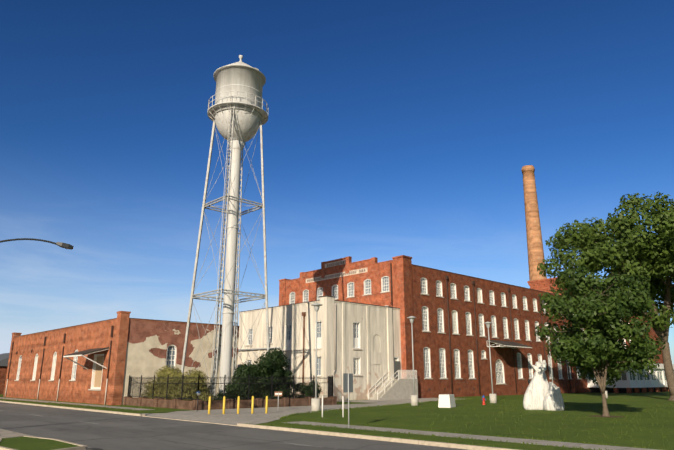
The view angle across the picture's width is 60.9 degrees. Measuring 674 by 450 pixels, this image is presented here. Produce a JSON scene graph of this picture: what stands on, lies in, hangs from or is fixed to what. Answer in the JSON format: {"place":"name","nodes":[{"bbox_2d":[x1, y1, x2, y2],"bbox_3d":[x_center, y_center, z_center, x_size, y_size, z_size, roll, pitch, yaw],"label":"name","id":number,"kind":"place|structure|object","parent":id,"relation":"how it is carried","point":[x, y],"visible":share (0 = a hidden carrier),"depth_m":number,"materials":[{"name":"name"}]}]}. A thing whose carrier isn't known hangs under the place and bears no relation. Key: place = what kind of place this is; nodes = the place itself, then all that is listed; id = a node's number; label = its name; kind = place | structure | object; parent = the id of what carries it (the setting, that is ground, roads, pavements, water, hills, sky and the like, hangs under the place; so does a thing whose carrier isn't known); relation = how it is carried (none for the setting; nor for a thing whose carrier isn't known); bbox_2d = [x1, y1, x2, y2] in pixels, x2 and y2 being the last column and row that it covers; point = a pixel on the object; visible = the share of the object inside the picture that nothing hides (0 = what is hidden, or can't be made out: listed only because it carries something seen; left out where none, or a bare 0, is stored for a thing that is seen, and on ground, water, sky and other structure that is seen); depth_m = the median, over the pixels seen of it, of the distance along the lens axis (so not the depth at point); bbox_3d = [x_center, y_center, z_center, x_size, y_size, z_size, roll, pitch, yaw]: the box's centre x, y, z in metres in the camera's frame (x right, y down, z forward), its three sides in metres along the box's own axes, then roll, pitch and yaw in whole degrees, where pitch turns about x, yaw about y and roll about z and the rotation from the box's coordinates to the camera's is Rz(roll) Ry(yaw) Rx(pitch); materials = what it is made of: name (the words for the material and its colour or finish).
{"place":"outdoors","nodes":[
{"label":"outdoors","id":0,"kind":"place"},
{"bbox_2d":[0,429,88,449],"bbox_3d":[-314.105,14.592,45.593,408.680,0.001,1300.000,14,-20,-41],"label":"pavement","id":1,"kind":"structure","parent":0,"point":[4,433],"depth_m":23.95,"materials":[{"name":"concrete"}]},
{"bbox_2d":[0,238,73,249],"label":"street light","id":2,"kind":"object","parent":1,"relation":"on","point":[64,245],"visible":1,"depth_m":27.16,"materials":[{"name":"grey metal"}]},
{"bbox_2d":[0,436,86,449],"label":"island kerb","id":3,"kind":"structure","parent":1,"relation":"on","point":[81,447],"depth_m":18.71,"materials":[{"name":"concrete"}]},
{"bbox_2d":[0,437,77,449],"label":"island grass","id":4,"kind":"structure","parent":3,"relation":"on","point":[24,443],"depth_m":19.36,"materials":[{"name":"green plant"}]},
{"bbox_2d":[87,448,102,449],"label":"drain inlet","id":5,"kind":"object","parent":1,"relation":"on","point":[94,449],"visible":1,"depth_m":18.53,"materials":[{"name":"grey metal"}]},
{"bbox_2d":[0,402,467,449],"bbox_3d":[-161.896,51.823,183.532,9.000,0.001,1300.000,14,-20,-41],"label":"road","id":6,"kind":"structure","parent":0,"point":[112,440],"depth_m":23.65,"materials":[{"name":"grey asphalt"}]},
{"bbox_2d":[0,415,243,432],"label":"road patches","id":7,"kind":"object","parent":6,"relation":"on","point":[198,428],"visible":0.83,"depth_m":27.58,"materials":[{"name":"grey asphalt"}]},
{"bbox_2d":[0,410,319,446],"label":"road markings","id":8,"kind":"object","parent":6,"relation":"on","point":[96,423],"visible":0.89,"depth_m":30.07,"materials":[{"name":"paint"}]},
{"bbox_2d":[141,398,460,424],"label":"drive pavement","id":9,"kind":"structure","parent":0,"point":[233,417],"depth_m":36.97,"materials":[{"name":"grey concrete"}]},
{"bbox_2d":[208,396,267,413],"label":"bollards","id":10,"kind":"object","parent":9,"relation":"on","point":[238,405],"visible":0.83,"depth_m":36.61,"materials":[{"name":"yellow metal"}]},
{"bbox_2d":[274,392,281,406],"bbox_3d":[-4.155,12.504,40.515,0.559,1.410,0.060,0,-15,-2],"label":"sign post","id":11,"kind":"object","parent":9,"relation":"on","point":[278,394],"visible":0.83,"depth_m":40.62,"materials":[{"name":"silver metal"}]},
{"bbox_2d":[0,397,658,449],"bbox_3d":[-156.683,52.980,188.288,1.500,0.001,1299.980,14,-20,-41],"label":"sidewalk","id":12,"kind":"structure","parent":0,"point":[545,442],"depth_m":22.35,"materials":[{"name":"grey concrete"}]},
{"bbox_2d":[0,392,673,449],"bbox_3d":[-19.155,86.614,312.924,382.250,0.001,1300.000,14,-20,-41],"label":"lawn","id":13,"kind":"structure","parent":0,"point":[655,400],"depth_m":31.39,"materials":[{"name":"green plant"}]},
{"bbox_2d":[0,353,8,393],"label":"building","id":14,"kind":"structure","parent":13,"relation":"on","point":[4,358],"depth_m":86.70,"materials":[{"name":"brick"}]},
{"bbox_2d":[3,311,238,404],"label":"building","id":15,"kind":"structure","parent":13,"relation":"on","point":[144,348],"depth_m":54.68,"materials":[{"name":"brick"}]},
{"bbox_2d":[5,379,107,404],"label":"downspouts","id":16,"kind":"object","parent":15,"relation":"attached to","point":[58,390],"visible":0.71,"depth_m":58.67,"materials":[{"name":"beige metal"}]},
{"bbox_2d":[63,348,108,368],"bbox_3d":[-22.855,12.152,52.049,2.349,1.779,4.500,14,-20,-41],"label":"awning frame","id":17,"kind":"object","parent":15,"relation":"attached to","point":[85,357],"visible":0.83,"depth_m":51.02,"materials":[{"name":"white metal"}]},
{"bbox_2d":[64,347,108,355],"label":"awning roof","id":18,"kind":"structure","parent":17,"relation":"on","point":[87,351],"depth_m":51.46,"materials":[{"name":"grey metal"}]},
{"bbox_2d":[7,326,235,378],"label":"downspouts","id":19,"kind":"object","parent":15,"relation":"attached to","point":[111,335],"visible":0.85,"depth_m":59.71,"materials":[{"name":"brown metal"}]},
{"bbox_2d":[15,318,233,336],"bbox_3d":[-25.794,12.403,66.341,12.460,0.060,32.860,14,-20,-41],"label":"coping","id":20,"kind":"object","parent":15,"relation":"on","point":[116,318],"visible":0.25,"depth_m":55.37,"materials":[{"name":"brown"}]},
{"bbox_2d":[141,365,213,400],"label":"shrubs","id":21,"kind":"object","parent":13,"relation":"on","point":[191,395],"visible":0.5,"depth_m":46.39,"materials":[{"name":"green plant"}]},
{"bbox_2d":[181,55,268,399],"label":"water tower","id":22,"kind":"structure","parent":13,"relation":"on","point":[237,114],"depth_m":54.96,"materials":[{"name":"metal"}]},
{"bbox_2d":[213,384,237,399],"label":"dark small shrub stems","id":23,"kind":"object","parent":13,"relation":"on","point":[227,391],"visible":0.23,"depth_m":44.53,"materials":[{"name":"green plant"}]},
{"bbox_2d":[123,396,336,409],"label":"yard wall","id":24,"kind":"structure","parent":13,"relation":"on","point":[202,404],"depth_m":44.92,"materials":[{"name":"brick"}]},
{"bbox_2d":[127,375,332,399],"bbox_3d":[-7.364,14.881,51.813,18.570,2.470,11.870,14,-20,-41],"label":"yard fence","id":25,"kind":"object","parent":24,"relation":"on","point":[330,387],"visible":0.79,"depth_m":45.53,"materials":[{"name":"black metal"}]},
{"bbox_2d":[225,347,297,399],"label":"shrubs","id":26,"kind":"object","parent":13,"relation":"on","point":[274,362],"visible":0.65,"depth_m":47.01,"materials":[{"name":"green plant"}]},
{"bbox_2d":[294,380,322,397],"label":"shrub stems","id":27,"kind":"object","parent":13,"relation":"on","point":[296,386],"visible":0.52,"depth_m":51.11,"materials":[{"name":"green plant"}]},
{"bbox_2d":[311,303,321,410],"bbox_3d":[-1.479,9.386,40.976,0.840,7.670,0.840,14,-20,-41],"label":"lamp post","id":28,"kind":"object","parent":13,"relation":"on","point":[315,403],"visible":0.94,"depth_m":40.47,"materials":[{"name":"silver metal"}]},
{"bbox_2d":[237,296,401,400],"bbox_3d":[-2.389,15.563,69.492,12.000,11.000,16.660,14,-20,-41],"label":"annex","id":29,"kind":"object","parent":13,"relation":"on","point":[368,345],"visible":0.73,"depth_m":63.68,"materials":[{"name":"white paint"}]},
{"bbox_2d":[238,347,279,359],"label":"canopy","id":30,"kind":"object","parent":29,"relation":"attached to","point":[256,349],"depth_m":68.13,"materials":[{"name":"white metal"}]},
{"bbox_2d":[302,312,305,393],"bbox_3d":[-3.660,14.018,62.039,0.308,9.100,0.400,14,-20,-41],"label":"drainpipe","id":31,"kind":"object","parent":29,"relation":"attached to","point":[303,314],"visible":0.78,"depth_m":62.46,"materials":[{"name":"brown metal"}]},
{"bbox_2d":[241,295,399,311],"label":"parapet coping","id":32,"kind":"object","parent":29,"relation":"on","point":[319,300],"visible":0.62,"depth_m":65.16,"materials":[{"name":"beige concrete"}]},
{"bbox_2d":[333,303,335,372],"bbox_3d":[-0.292,11.961,60.755,0.392,7.297,0.140,14,-20,-41],"label":"downspout","id":33,"kind":"object","parent":29,"relation":"attached to","point":[334,337],"visible":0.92,"depth_m":60.80,"materials":[{"name":"beige metal"}]},
{"bbox_2d":[394,361,399,377],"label":"annex door","id":34,"kind":"structure","parent":29,"relation":"attached to","point":[396,366],"depth_m":66.38,"materials":[{"name":"grey"}]},
{"bbox_2d":[322,396,343,416],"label":"white posts","id":35,"kind":"object","parent":13,"relation":"on","point":[342,406],"visible":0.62,"depth_m":33.44,"materials":[{"name":"white metal"}]},
{"bbox_2d":[343,373,352,426],"bbox_3d":[0.529,8.051,26.105,0.620,2.500,0.068,14,-20,-41],"label":"street sign post","id":36,"kind":"object","parent":13,"relation":"on","point":[348,382],"visible":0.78,"depth_m":26.27,"materials":[{"name":"silver metal"}]},
{"bbox_2d":[407,316,417,405],"bbox_3d":[6.586,11.716,49.609,0.840,7.670,0.840,14,-20,-41],"label":"lamp post","id":37,"kind":"object","parent":13,"relation":"on","point":[414,399],"visible":0.94,"depth_m":49.12,"materials":[{"name":"silver metal"}]},
{"bbox_2d":[438,394,455,407],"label":"white plinth","id":38,"kind":"structure","parent":13,"relation":"on","point":[446,401],"depth_m":44.65,"materials":[{"name":"white paint"}]},
{"bbox_2d":[279,255,662,397],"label":"mill","id":39,"kind":"object","parent":13,"relation":"on","point":[419,293],"visible":0.42,"depth_m":76.95,"materials":[{"name":"brick"}]},
{"bbox_2d":[306,260,367,282],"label":"mill signs","id":40,"kind":"object","parent":39,"relation":"attached to","point":[357,270],"visible":0.46,"depth_m":78.36,"materials":[{"name":"white paint"}]},
{"bbox_2d":[307,261,364,281],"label":"mill sign letters","id":41,"kind":"object","parent":40,"relation":"attached to","point":[330,265],"visible":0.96,"depth_m":79.04,"materials":[{"name":"paint"}]},
{"bbox_2d":[412,264,553,293],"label":"mill coping","id":42,"kind":"object","parent":39,"relation":"on","point":[478,278],"visible":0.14,"depth_m":80.53,"materials":[{"name":"brown"}]},
{"bbox_2d":[390,263,622,393],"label":"downspouts","id":43,"kind":"object","parent":39,"relation":"attached to","point":[473,283],"visible":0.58,"depth_m":77.43,"materials":[{"name":"brown metal"}]},
{"bbox_2d":[486,339,530,346],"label":"canopy roof","id":44,"kind":"structure","parent":39,"relation":"attached to","point":[509,343],"depth_m":79.83,"materials":[{"name":"grey metal"}]},
{"bbox_2d":[487,341,531,348],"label":"canopy frame","id":45,"kind":"object","parent":39,"relation":"attached to","point":[508,346],"visible":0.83,"depth_m":78.87,"materials":[{"name":"white metal"}]},
{"bbox_2d":[521,165,546,288],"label":"chimney","id":46,"kind":"object","parent":39,"relation":"on","point":[534,242],"visible":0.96,"depth_m":111.44,"materials":[{"name":"brick"}]},
{"bbox_2d":[482,395,485,404],"bbox_3d":[12.802,15.234,49.973,0.430,0.830,0.371,14,-20,-41],"label":"fire hydrant","id":47,"kind":"object","parent":13,"relation":"on","point":[483,399],"visible":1,"depth_m":49.89,"materials":[{"name":"red metal"}]},
{"bbox_2d":[484,321,496,402],"bbox_3d":[14.599,13.032,54.487,0.840,7.670,0.840,14,-20,-41],"label":"lamp post","id":48,"kind":"object","parent":13,"relation":"on","point":[493,397],"visible":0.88,"depth_m":54.08,"materials":[{"name":"silver metal"}]},
{"bbox_2d":[523,360,548,409],"bbox_3d":[14.681,11.710,42.036,2.263,3.500,0.831,-1,-15,2],"label":"tall sculpture","id":49,"kind":"object","parent":13,"relation":"on","point":[536,392],"visible":0.81,"depth_m":41.69,"materials":[{"name":"stone"}]},
{"bbox_2d":[548,336,552,381],"bbox_3d":[22.888,14.880,61.337,0.840,7.670,0.840,14,-20,-41],"label":"lamp post","id":50,"kind":"object","parent":13,"relation":"on","point":[550,364],"visible":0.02,"depth_m":61.23,"materials":[{"name":"silver metal"}]},
{"bbox_2d":[543,382,564,410],"bbox_3d":[15.451,12.223,40.983,1.529,1.960,0.882,4,-16,-16],"label":"short sculpture","id":51,"kind":"object","parent":13,"relation":"on","point":[553,400],"visible":1,"depth_m":40.62,"materials":[{"name":"stone"}]},
{"bbox_2d":[534,264,665,416],"bbox_3d":[16.063,6.912,35.288,7.157,9.349,7.363,14,-20,-41],"label":"tree","id":52,"kind":"object","parent":13,"relation":"on","point":[594,346],"visible":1,"depth_m":34.15,"materials":[{"name":"green plant"}]},
{"bbox_2d":[537,192,673,400],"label":"tree","id":53,"kind":"object","parent":13,"relation":"on","point":[626,245],"visible":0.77,"depth_m":60.79,"materials":[{"name":"green plant"}]},
{"bbox_2d":[592,415,622,416],"bbox_3d":[15.979,11.292,33.817,2.038,0.001,2.099,14,-20,-41],"label":"mulch ring tree","id":54,"kind":"object","parent":13,"relation":"on","point":[604,416],"visible":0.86,"depth_m":33.76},
{"bbox_2d":[587,363,673,392],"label":"building","id":55,"kind":"structure","parent":13,"relation":"on","point":[628,382],"depth_m":96.75,"materials":[{"name":"white paint"}]},
{"bbox_2d":[0,0,673,363],"label":"sky","id":56,"kind":"structure","parent":0,"point":[393,128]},
{"bbox_2d":[368,370,417,399],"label":"staircase","id":57,"kind":"structure","parent":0,"point":[398,388],"depth_m":64.18,"materials":[{"name":"beige concrete"}]},
{"label":"ground","id":58,"kind":"structure","parent":0,"visible":0},
{"bbox_2d":[0,401,518,449],"bbox_3d":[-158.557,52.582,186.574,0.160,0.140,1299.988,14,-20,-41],"label":"kerbs","id":59,"kind":"structure","parent":58,"relation":"on","point":[434,443],"depth_m":23.53,"materials":[{"name":"concrete"}]}
]}

